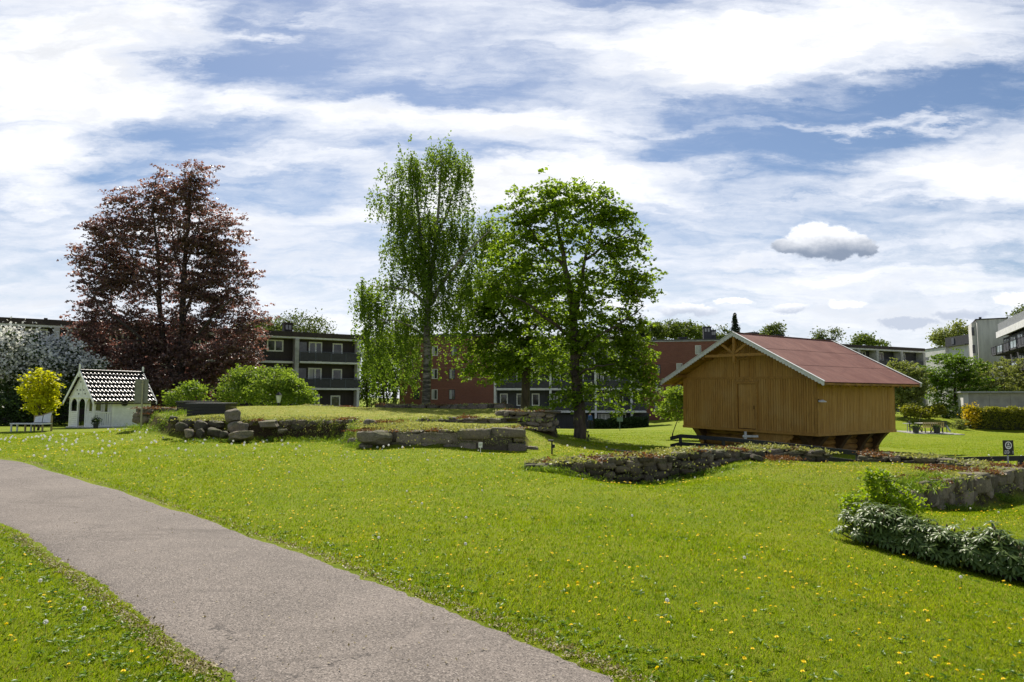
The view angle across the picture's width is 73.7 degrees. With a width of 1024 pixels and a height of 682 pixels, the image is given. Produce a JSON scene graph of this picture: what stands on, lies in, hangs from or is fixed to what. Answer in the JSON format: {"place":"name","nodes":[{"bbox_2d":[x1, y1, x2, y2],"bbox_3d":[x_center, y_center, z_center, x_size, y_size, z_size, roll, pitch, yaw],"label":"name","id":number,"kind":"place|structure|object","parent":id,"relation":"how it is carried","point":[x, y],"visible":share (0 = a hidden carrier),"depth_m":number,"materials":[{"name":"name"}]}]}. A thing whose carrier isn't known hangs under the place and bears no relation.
{"place":"outdoors","nodes":[
{"label":"outdoors","id":0,"kind":"place"},
{"bbox_2d":[0,459,613,681],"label":"asphalt path","id":1,"kind":"structure","parent":0,"point":[123,535],"depth_m":5.65,"materials":[{"name":"asphalt"}]},
{"bbox_2d":[33,491,579,680],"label":"path scraps","id":2,"kind":"object","parent":1,"relation":"on","point":[305,610],"visible":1,"depth_m":4.88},
{"bbox_2d":[0,458,657,681],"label":"path edge litter","id":3,"kind":"object","parent":1,"relation":"on","point":[194,659],"visible":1,"depth_m":5.13,"materials":[{"name":"plant"}]},
{"bbox_2d":[0,398,1023,681],"bbox_3d":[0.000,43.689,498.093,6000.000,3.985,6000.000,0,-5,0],"label":"lawn ground","id":4,"kind":"structure","parent":0,"point":[668,426],"depth_m":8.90,"materials":[{"name":"plant"}]},
{"bbox_2d":[10,423,31,431],"bbox_3d":[-23.976,4.266,33.362,0.800,0.510,0.500,0,-5,0],"label":"table","id":5,"kind":"object","parent":4,"relation":"on","point":[11,424],"visible":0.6,"depth_m":33.20,"materials":[{"name":"white paint"}]},
{"bbox_2d":[0,316,74,395],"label":"flowering bush","id":6,"kind":"object","parent":4,"relation":"on","point":[17,353],"visible":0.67,"depth_m":47.35,"materials":[{"name":"white plant"}]},
{"bbox_2d":[24,411,53,431],"bbox_3d":[-23.061,3.967,33.273,1.110,1.094,0.580,-1,-5,14],"label":"white bench","id":7,"kind":"object","parent":4,"relation":"on","point":[48,417],"visible":0.84,"depth_m":33.41,"materials":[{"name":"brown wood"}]},
{"bbox_2d":[14,367,65,430],"bbox_3d":[-23.785,2.951,34.323,2.390,3.309,1.889,0,-5,0],"label":"yellow maple","id":8,"kind":"object","parent":4,"relation":"on","point":[40,396],"visible":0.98,"depth_m":34.25,"materials":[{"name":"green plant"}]},
{"bbox_2d":[0,380,84,425],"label":"dark hedge","id":9,"kind":"object","parent":4,"relation":"on","point":[11,406],"visible":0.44,"depth_m":43.05,"materials":[{"name":"green plant"}]},
{"bbox_2d":[24,324,113,421],"bbox_3d":[-32.559,2.479,49.953,6.563,7.416,4.563,0,-5,0],"label":"flowering bush","id":10,"kind":"object","parent":4,"relation":"on","point":[85,361],"visible":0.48,"depth_m":49.57,"materials":[{"name":"white plant"}]},
{"bbox_2d":[91,415,101,428],"bbox_3d":[-22.689,4.422,37.252,0.629,0.731,0.655,0,-5,0],"label":"flower pot","id":11,"kind":"object","parent":4,"relation":"on","point":[95,423],"visible":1,"depth_m":37.18,"materials":[{"name":"green ceramic"}]},
{"bbox_2d":[63,364,156,428],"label":"summerhouse","id":12,"kind":"structure","parent":4,"relation":"on","point":[107,396],"depth_m":38.85,"materials":[{"name":"white wood"}]},
{"bbox_2d":[95,401,102,424],"bbox_3d":[-23.720,3.999,39.164,0.600,1.600,0.050,-2,-5,27],"label":"porch door","id":13,"kind":"structure","parent":12,"relation":"in","point":[98,408],"depth_m":39.14,"materials":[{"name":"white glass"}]},
{"bbox_2d":[134,379,148,427],"bbox_3d":[-15.153,2.715,27.847,0.520,2.310,0.100,0,-5,-6],"label":"notice board","id":14,"kind":"object","parent":4,"relation":"on","point":[141,391],"visible":0.94,"depth_m":27.91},
{"bbox_2d":[130,406,176,424],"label":"ruin wall","id":15,"kind":"structure","parent":4,"relation":"on","point":[136,417],"depth_m":30.06,"materials":[{"name":"stone"}]},
{"bbox_2d":[56,159,280,406],"bbox_3d":[-29.416,-4.316,58.600,19.299,22.966,8.339,0,-5,0],"label":"copper beech","id":16,"kind":"object","parent":4,"relation":"on","point":[182,355],"visible":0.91,"depth_m":57.85,"materials":[{"name":"brown plant"}]},
{"bbox_2d":[167,416,178,423],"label":"boulder","id":17,"kind":"object","parent":4,"relation":"on","point":[175,421],"visible":0.88,"depth_m":25.51,"materials":[{"name":"stone"}]},
{"bbox_2d":[0,309,363,421],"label":"apartment block","id":18,"kind":"structure","parent":4,"relation":"on","point":[325,365],"depth_m":72.57,"materials":[{"name":"black concrete"}]},
{"bbox_2d":[25,328,47,346],"bbox_3d":[-42.128,-0.259,60.435,1.664,1.650,0.075,3,-6,-32],"label":"window","id":19,"kind":"structure","parent":18,"relation":"in","point":[26,329],"depth_m":60.57,"materials":[{"name":"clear glass"}]},
{"bbox_2d":[267,339,283,351],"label":"window","id":20,"kind":"structure","parent":18,"relation":"in","point":[274,345],"depth_m":71.33,"materials":[{"name":"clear glass"}]},
{"bbox_2d":[298,368,306,378],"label":"window","id":21,"kind":"structure","parent":18,"relation":"in","point":[302,371],"depth_m":72.70,"materials":[{"name":"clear glass"}]},
{"bbox_2d":[299,341,307,353],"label":"window","id":22,"kind":"structure","parent":18,"relation":"in","point":[303,345],"depth_m":72.90,"materials":[{"name":"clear glass"}]},
{"bbox_2d":[308,368,321,387],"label":"balcony door","id":23,"kind":"structure","parent":18,"relation":"in","point":[312,372],"depth_m":73.34,"materials":[{"name":"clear glass"}]},
{"bbox_2d":[309,342,321,361],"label":"balcony door","id":24,"kind":"structure","parent":18,"relation":"in","point":[313,346],"depth_m":73.61,"materials":[{"name":"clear glass"}]},
{"bbox_2d":[330,396,339,405],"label":"window","id":25,"kind":"structure","parent":18,"relation":"in","point":[334,400],"depth_m":74.33,"materials":[{"name":"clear glass"}]},
{"bbox_2d":[332,369,341,377],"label":"window","id":26,"kind":"structure","parent":18,"relation":"in","point":[336,373],"depth_m":74.65,"materials":[{"name":"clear glass"}]},
{"bbox_2d":[332,343,342,353],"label":"window","id":27,"kind":"structure","parent":18,"relation":"in","point":[337,347],"depth_m":74.90,"materials":[{"name":"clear glass"}]},
{"bbox_2d":[175,422,188,431],"bbox_3d":[-12.128,3.156,25.014,0.474,0.382,0.408,0,-5,0],"label":"boulder","id":28,"kind":"object","parent":4,"relation":"on","point":[180,426],"visible":0.91,"depth_m":24.88,"materials":[{"name":"stone"}]},
{"bbox_2d":[156,378,214,406],"bbox_3d":[-20.844,4.021,43.837,3.486,3.334,2.324,0,-5,0],"label":"leafy shrub","id":29,"kind":"object","parent":4,"relation":"on","point":[190,390],"visible":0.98,"depth_m":43.64,"materials":[{"name":"green plant"}]},
{"bbox_2d":[184,429,193,438],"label":"boulder","id":30,"kind":"object","parent":4,"relation":"on","point":[189,433],"visible":1,"depth_m":24.29,"materials":[{"name":"stone"}]},
{"bbox_2d":[183,419,195,427],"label":"boulder","id":31,"kind":"object","parent":4,"relation":"on","point":[190,423],"visible":0.66,"depth_m":25.30,"materials":[{"name":"stone"}]},
{"bbox_2d":[175,401,219,411],"bbox_3d":[-13.587,2.860,29.549,1.550,0.523,0.888,0,-5,0],"label":"bench box","id":32,"kind":"object","parent":4,"relation":"on","point":[180,404],"visible":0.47,"depth_m":29.16,"materials":[{"name":"black paint"}]},
{"bbox_2d":[196,428,204,438],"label":"boulder","id":33,"kind":"object","parent":4,"relation":"on","point":[200,432],"visible":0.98,"depth_m":24.43,"materials":[{"name":"stone"}]},
{"bbox_2d":[194,420,208,431],"bbox_3d":[-11.379,3.115,25.031,0.505,0.455,0.454,0,-5,0],"label":"boulder","id":34,"kind":"object","parent":4,"relation":"on","point":[202,424],"visible":0.82,"depth_m":24.88,"materials":[{"name":"stone"}]},
{"bbox_2d":[185,403,237,415],"bbox_3d":[-12.118,2.773,27.599,1.624,0.549,1.188,0,-5,0],"label":"bench box","id":35,"kind":"object","parent":4,"relation":"on","point":[205,408],"visible":0.79,"depth_m":27.06,"materials":[{"name":"black paint"}]},
{"bbox_2d":[207,427,221,436],"bbox_3d":[-10.726,3.277,24.620,0.525,0.345,0.444,0,-5,0],"label":"boulder","id":36,"kind":"object","parent":4,"relation":"on","point":[212,431],"visible":0.95,"depth_m":24.46,"materials":[{"name":"stone"}]},
{"bbox_2d":[208,420,223,427],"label":"boulder","id":37,"kind":"object","parent":4,"relation":"on","point":[218,424],"visible":0.96,"depth_m":25.05,"materials":[{"name":"stone"}]},
{"bbox_2d":[224,409,240,422],"bbox_3d":[-10.190,2.750,24.979,0.577,0.564,0.488,0,-5,0],"label":"boulder","id":38,"kind":"object","parent":4,"relation":"on","point":[232,415],"visible":0.9,"depth_m":24.78,"materials":[{"name":"stone"}]},
{"bbox_2d":[227,421,241,432],"bbox_3d":[-10.027,3.115,24.615,0.537,0.448,0.482,0,-5,0],"label":"boulder","id":39,"kind":"object","parent":4,"relation":"on","point":[233,426],"visible":0.9,"depth_m":24.46,"materials":[{"name":"stone"}]},
{"bbox_2d":[207,363,263,405],"bbox_3d":[-19.235,3.807,47.794,4.338,4.620,3.456,0,-5,0],"label":"leafy shrub","id":40,"kind":"object","parent":4,"relation":"on","point":[239,376],"visible":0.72,"depth_m":47.57,"materials":[{"name":"green plant"}]},
{"bbox_2d":[228,431,253,441],"bbox_3d":[-9.555,3.362,24.087,0.853,0.416,0.769,0,-5,0],"label":"boulder","id":41,"kind":"object","parent":4,"relation":"on","point":[236,436],"visible":0.95,"depth_m":23.85,"materials":[{"name":"stone"}]},
{"bbox_2d":[113,407,372,448],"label":"bank weeds","id":42,"kind":"object","parent":4,"relation":"on","point":[293,438],"visible":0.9,"depth_m":24.59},
{"bbox_2d":[239,423,248,430],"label":"boulder","id":43,"kind":"object","parent":4,"relation":"on","point":[243,426],"visible":0.75,"depth_m":24.60,"materials":[{"name":"stone"}]},
{"bbox_2d":[258,420,278,428],"bbox_3d":[-8.877,3.039,24.935,0.697,0.313,0.464,0,-5,0],"label":"boulder","id":44,"kind":"object","parent":4,"relation":"on","point":[269,424],"visible":1,"depth_m":24.73,"materials":[{"name":"stone"}]},
{"bbox_2d":[234,364,313,405],"bbox_3d":[-16.313,3.778,46.668,4.337,4.414,4.009,5,-7,-44],"label":"leafy shrub","id":45,"kind":"object","parent":4,"relation":"on","point":[271,387],"visible":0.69,"depth_m":46.31,"materials":[{"name":"green plant"}]},
{"bbox_2d":[256,307,338,333],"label":"leafy tree","id":46,"kind":"object","parent":4,"relation":"on","point":[306,328],"visible":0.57,"depth_m":99.40,"materials":[{"name":"green plant"}]},
{"bbox_2d":[277,371,321,405],"bbox_3d":[-14.314,3.963,46.002,2.989,3.980,2.508,1,-5,-17],"label":"leafy shrub","id":47,"kind":"object","parent":4,"relation":"on","point":[293,386],"visible":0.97,"depth_m":45.53,"materials":[{"name":"green plant"}]},
{"bbox_2d":[249,416,358,430],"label":"ruin wall","id":48,"kind":"structure","parent":4,"relation":"on","point":[301,423],"depth_m":25.32,"materials":[{"name":"stone"}]},
{"bbox_2d":[351,324,391,406],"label":"weeping birch","id":49,"kind":"object","parent":4,"relation":"on","point":[363,393],"visible":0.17,"depth_m":81.37,"materials":[{"name":"green plant"}]},
{"bbox_2d":[356,431,392,445],"bbox_3d":[-4.430,3.136,22.030,1.180,0.496,0.618,0,-5,0],"label":"boulder","id":50,"kind":"object","parent":4,"relation":"on","point":[380,438],"visible":0.98,"depth_m":21.80,"materials":[{"name":"stone"}]},
{"bbox_2d":[363,318,422,406],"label":"weeping birch","id":51,"kind":"object","parent":4,"relation":"on","point":[394,395],"visible":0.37,"depth_m":77.37,"materials":[{"name":"green plant"}]},
{"bbox_2d":[348,130,509,404],"bbox_3d":[-5.086,-3.747,42.563,10.330,18.855,4.858,0,-5,0],"label":"birch tree","id":52,"kind":"object","parent":4,"relation":"on","point":[423,270],"visible":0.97,"depth_m":42.03,"materials":[{"name":"green plant"}]},
{"bbox_2d":[347,425,538,450],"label":"ruin wall","id":53,"kind":"structure","parent":4,"relation":"on","point":[470,437],"depth_m":21.61,"materials":[{"name":"stone"}]},
{"bbox_2d":[374,402,513,408],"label":"ruin wall","id":54,"kind":"structure","parent":4,"relation":"on","point":[462,406],"depth_m":33.14,"materials":[{"name":"stone"}]},
{"bbox_2d":[399,332,493,404],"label":"brick block","id":55,"kind":"structure","parent":4,"relation":"on","point":[454,390],"depth_m":84.87,"materials":[{"name":"brick"}]},
{"bbox_2d":[432,389,437,398],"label":"window","id":56,"kind":"structure","parent":55,"relation":"in","point":[434,391],"depth_m":84.95,"materials":[{"name":"clear glass"}]},
{"bbox_2d":[449,389,454,398],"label":"window","id":57,"kind":"structure","parent":55,"relation":"in","point":[451,391],"depth_m":84.60,"materials":[{"name":"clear glass"}]},
{"bbox_2d":[416,413,517,422],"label":"ruin wall","id":58,"kind":"structure","parent":4,"relation":"on","point":[468,418],"depth_m":24.47,"materials":[{"name":"stone"}]},
{"bbox_2d":[440,229,575,408],"bbox_3d":[-0.111,-0.709,45.167,9.213,13.676,5.398,0,-5,0],"label":"linden tree","id":59,"kind":"object","parent":4,"relation":"on","point":[513,364],"visible":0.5,"depth_m":44.59,"materials":[{"name":"green plant"}]},
{"bbox_2d":[0,428,1021,456],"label":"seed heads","id":60,"kind":"object","parent":4,"relation":"on","point":[155,441],"visible":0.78,"depth_m":23.31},
{"bbox_2d":[4,427,1018,567],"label":"dandelions","id":61,"kind":"object","parent":4,"relation":"on","point":[431,483],"visible":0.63,"depth_m":15.07,"materials":[{"name":"yellow plant"}]},
{"bbox_2d":[0,453,1023,681],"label":"lawn weeds","id":62,"kind":"object","parent":4,"relation":"on","point":[159,673],"visible":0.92,"depth_m":5.19,"materials":[{"name":"green plant"}]},
{"bbox_2d":[493,408,561,432],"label":"ruin wall","id":63,"kind":"structure","parent":4,"relation":"on","point":[549,422],"depth_m":26.91,"materials":[{"name":"stone"}]},
{"bbox_2d":[132,411,967,472],"bbox_3d":[-2.916,3.058,23.006,31.642,1.428,5.056,-2,-5,24],"label":"bank stonecrop","id":64,"kind":"object","parent":4,"relation":"on","point":[392,425],"depth_m":23.24,"materials":[{"name":"plant"}]},
{"bbox_2d":[156,405,955,492],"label":"dry turf","id":65,"kind":"structure","parent":4,"relation":"on","point":[289,407],"depth_m":26.34,"materials":[{"name":"plant"}]},
{"bbox_2d":[467,165,667,438],"bbox_3d":[3.001,-1.994,37.463,11.044,14.933,6.400,0,-5,0],"label":"linden tree","id":66,"kind":"object","parent":4,"relation":"on","point":[609,218],"visible":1,"depth_m":36.82,"materials":[{"name":"green plant"}]},
{"bbox_2d":[494,336,648,428],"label":"balcony block","id":67,"kind":"structure","parent":4,"relation":"on","point":[509,392],"depth_m":83.29,"materials":[{"name":"white concrete"}]},
{"bbox_2d":[500,394,507,403],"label":"window","id":68,"kind":"structure","parent":67,"relation":"in","point":[503,397],"depth_m":84.46,"materials":[{"name":"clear glass"}]},
{"bbox_2d":[532,394,538,405],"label":"window","id":69,"kind":"structure","parent":67,"relation":"in","point":[535,397],"depth_m":84.00,"materials":[{"name":"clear glass"}]},
{"bbox_2d":[589,415,649,428],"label":"hedge","id":70,"kind":"object","parent":4,"relation":"on","point":[629,422],"visible":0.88,"depth_m":76.89,"materials":[{"name":"green plant"}]},
{"bbox_2d":[321,405,967,494],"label":"bank grass","id":71,"kind":"structure","parent":4,"relation":"on","point":[909,484],"depth_m":14.18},
{"bbox_2d":[519,444,770,483],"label":"ruin wall","id":72,"kind":"structure","parent":4,"relation":"on","point":[648,462],"depth_m":16.95,"materials":[{"name":"stone"}]},
{"bbox_2d":[153,413,1023,500],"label":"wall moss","id":73,"kind":"object","parent":72,"relation":"attached to","point":[634,462],"depth_m":16.98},
{"bbox_2d":[650,385,682,435],"bbox_3d":[10.227,4.466,42.723,3.207,3.537,2.363,0,-5,0],"label":"young tree","id":74,"kind":"object","parent":4,"relation":"on","point":[672,395],"visible":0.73,"depth_m":42.56,"materials":[{"name":"green plant"}]},
{"bbox_2d":[645,319,703,339],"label":"leafy tree","id":75,"kind":"object","parent":4,"relation":"on","point":[667,330],"visible":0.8,"depth_m":134.21,"materials":[{"name":"green plant"}]},
{"bbox_2d":[641,326,719,420],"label":"brick block","id":76,"kind":"structure","parent":4,"relation":"on","point":[679,352],"depth_m":100.11,"materials":[{"name":"brick"}]},
{"bbox_2d":[698,322,731,338],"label":"leafy tree","id":77,"kind":"object","parent":4,"relation":"on","point":[720,335],"visible":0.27,"depth_m":149.74,"materials":[{"name":"green plant"}]},
{"bbox_2d":[730,313,740,331],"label":"spruce tree","id":78,"kind":"object","parent":4,"relation":"on","point":[734,327],"visible":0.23,"depth_m":150.54,"materials":[{"name":"green plant"}]},
{"bbox_2d":[749,454,762,461],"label":"boulder","id":79,"kind":"object","parent":4,"relation":"on","point":[755,457],"visible":0.97,"depth_m":17.88,"materials":[{"name":"stone"}]},
{"bbox_2d":[506,459,1022,511],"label":"trench weeds","id":80,"kind":"object","parent":4,"relation":"on","point":[562,470],"visible":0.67,"depth_m":16.12,"materials":[{"name":"plant"}]},
{"bbox_2d":[753,320,788,335],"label":"leafy tree","id":81,"kind":"object","parent":4,"relation":"on","point":[774,329],"visible":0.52,"depth_m":149.79,"materials":[{"name":"green plant"}]},
{"bbox_2d":[730,441,842,462],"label":"ruin wall","id":82,"kind":"structure","parent":4,"relation":"on","point":[814,455],"depth_m":19.23,"materials":[{"name":"stone"}]},
{"bbox_2d":[660,331,921,453],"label":"storehouse","id":83,"kind":"structure","parent":4,"relation":"on","point":[813,392],"depth_m":32.53,"materials":[{"name":"wood"}]},
{"bbox_2d":[735,381,757,429],"bbox_3d":[11.286,3.080,32.792,0.110,2.270,1.280,3,-5,-35],"label":"door","id":84,"kind":"structure","parent":83,"relation":"in","point":[746,391],"depth_m":32.80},
{"bbox_2d":[808,326,850,343],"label":"leafy tree","id":85,"kind":"object","parent":4,"relation":"on","point":[822,335],"visible":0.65,"depth_m":140.13,"materials":[{"name":"green plant"}]},
{"bbox_2d":[747,332,927,411],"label":"apartment block","id":86,"kind":"structure","parent":4,"relation":"on","point":[881,354],"depth_m":114.68,"materials":[{"name":"white concrete"}]},
{"bbox_2d":[670,434,1023,465],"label":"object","id":87,"kind":"object","parent":4,"relation":"on","point":[1018,459],"visible":0.36,"depth_m":24.85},
{"bbox_2d":[848,331,891,346],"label":"leafy tree","id":88,"kind":"object","parent":4,"relation":"on","point":[860,339],"visible":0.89,"depth_m":149.62,"materials":[{"name":"green plant"}]},
{"bbox_2d":[835,466,931,517],"bbox_3d":[6.083,2.542,11.234,1.270,0.996,1.159,4,-6,-41],"label":"leafy shrub","id":89,"kind":"object","parent":4,"relation":"on","point":[882,497],"visible":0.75,"depth_m":11.16,"materials":[{"name":"green plant"}]},
{"bbox_2d":[885,357,936,416],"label":"rounded tree","id":90,"kind":"object","parent":4,"relation":"on","point":[906,394],"visible":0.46,"depth_m":71.02,"materials":[{"name":"green plant"}]},
{"bbox_2d":[898,401,948,424],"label":"shrub","id":91,"kind":"object","parent":4,"relation":"on","point":[907,410],"visible":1,"depth_m":67.34,"materials":[{"name":"green plant"}]},
{"bbox_2d":[828,497,1023,581],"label":"rhododendron","id":92,"kind":"object","parent":4,"relation":"on","point":[1002,555],"visible":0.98,"depth_m":8.63,"materials":[{"name":"green plant"}]},
{"bbox_2d":[852,448,1023,469],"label":"ruin wall","id":93,"kind":"structure","parent":4,"relation":"on","point":[894,457],"depth_m":18.96,"materials":[{"name":"stone"}]},
{"bbox_2d":[863,464,1023,509],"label":"ruin wall","id":94,"kind":"structure","parent":4,"relation":"on","point":[985,482],"depth_m":15.06,"materials":[{"name":"stone"}]},
{"bbox_2d":[924,334,969,413],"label":"apartment building","id":95,"kind":"structure","parent":4,"relation":"on","point":[959,342],"depth_m":123.82,"materials":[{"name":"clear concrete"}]},
{"bbox_2d":[925,318,968,347],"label":"leafy tree","id":96,"kind":"object","parent":4,"relation":"on","point":[939,336],"visible":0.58,"depth_m":149.84,"materials":[{"name":"green plant"}]},
{"bbox_2d":[939,405,963,419],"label":"undergrowth","id":97,"kind":"object","parent":4,"relation":"on","point":[954,408],"visible":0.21,"depth_m":71.55,"materials":[{"name":"green plant"}]},
{"bbox_2d":[918,348,1001,414],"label":"maple tree","id":98,"kind":"object","parent":4,"relation":"on","point":[960,379],"visible":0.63,"depth_m":77.20,"materials":[{"name":"green plant"}]},
{"bbox_2d":[950,417,971,429],"bbox_3d":[41.638,7.822,63.594,1.940,1.538,1.752,-4,-6,38],"label":"garden plant","id":99,"kind":"object","parent":4,"relation":"on","point":[958,426],"visible":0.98,"depth_m":63.43,"materials":[{"name":"green plant"}]},
{"bbox_2d":[952,356,1023,390],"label":"willow bush","id":100,"kind":"object","parent":4,"relation":"on","point":[1010,370],"visible":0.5,"depth_m":82.70,"materials":[{"name":"green plant"}]},
{"bbox_2d":[968,317,1009,390],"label":"concrete block","id":101,"kind":"structure","parent":4,"relation":"on","point":[983,339],"depth_m":107.91,"materials":[{"name":"grey concrete"}]},
{"bbox_2d":[954,391,1023,415],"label":"concrete shed","id":102,"kind":"structure","parent":4,"relation":"on","point":[1000,399],"depth_m":70.60,"materials":[{"name":"concrete"}]},
{"bbox_2d":[957,402,1023,429],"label":"clipped hedge","id":103,"kind":"object","parent":4,"relation":"on","point":[994,417],"visible":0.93,"depth_m":65.29,"materials":[{"name":"green plant"}]},
{"bbox_2d":[991,311,1023,389],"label":"apartment building","id":104,"kind":"structure","parent":4,"relation":"on","point":[1012,347],"depth_m":92.58,"materials":[{"name":"white concrete"}]},
{"bbox_2d":[1002,440,1013,462],"bbox_3d":[14.312,3.613,19.673,0.302,1.498,0.076,0,-5,0],"label":"information sign","id":105,"kind":"object","parent":4,"relation":"on","point":[1008,447],"visible":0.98,"depth_m":19.68,"materials":[{"name":"metal"}]},
{"bbox_2d":[1005,303,1023,317],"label":"leafy tree","id":106,"kind":"object","parent":4,"relation":"on","point":[1020,309],"visible":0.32,"depth_m":131.04,"materials":[{"name":"green plant"}]},
{"bbox_2d":[0,0,1023,397],"label":"sky","id":107,"kind":"structure","parent":0,"point":[858,165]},
{"bbox_2d":[897,431,964,434],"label":"paved patio","id":108,"kind":"structure","parent":0,"point":[928,432],"depth_m":55.07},
{"bbox_2d":[921,422,943,432],"bbox_3d":[33.786,6.947,54.904,1.700,0.873,0.530,0,-5,0],"label":"garden bench","id":109,"kind":"object","parent":108,"relation":"on","point":[927,426],"visible":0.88,"depth_m":54.73,"materials":[{"name":"brown wood"}]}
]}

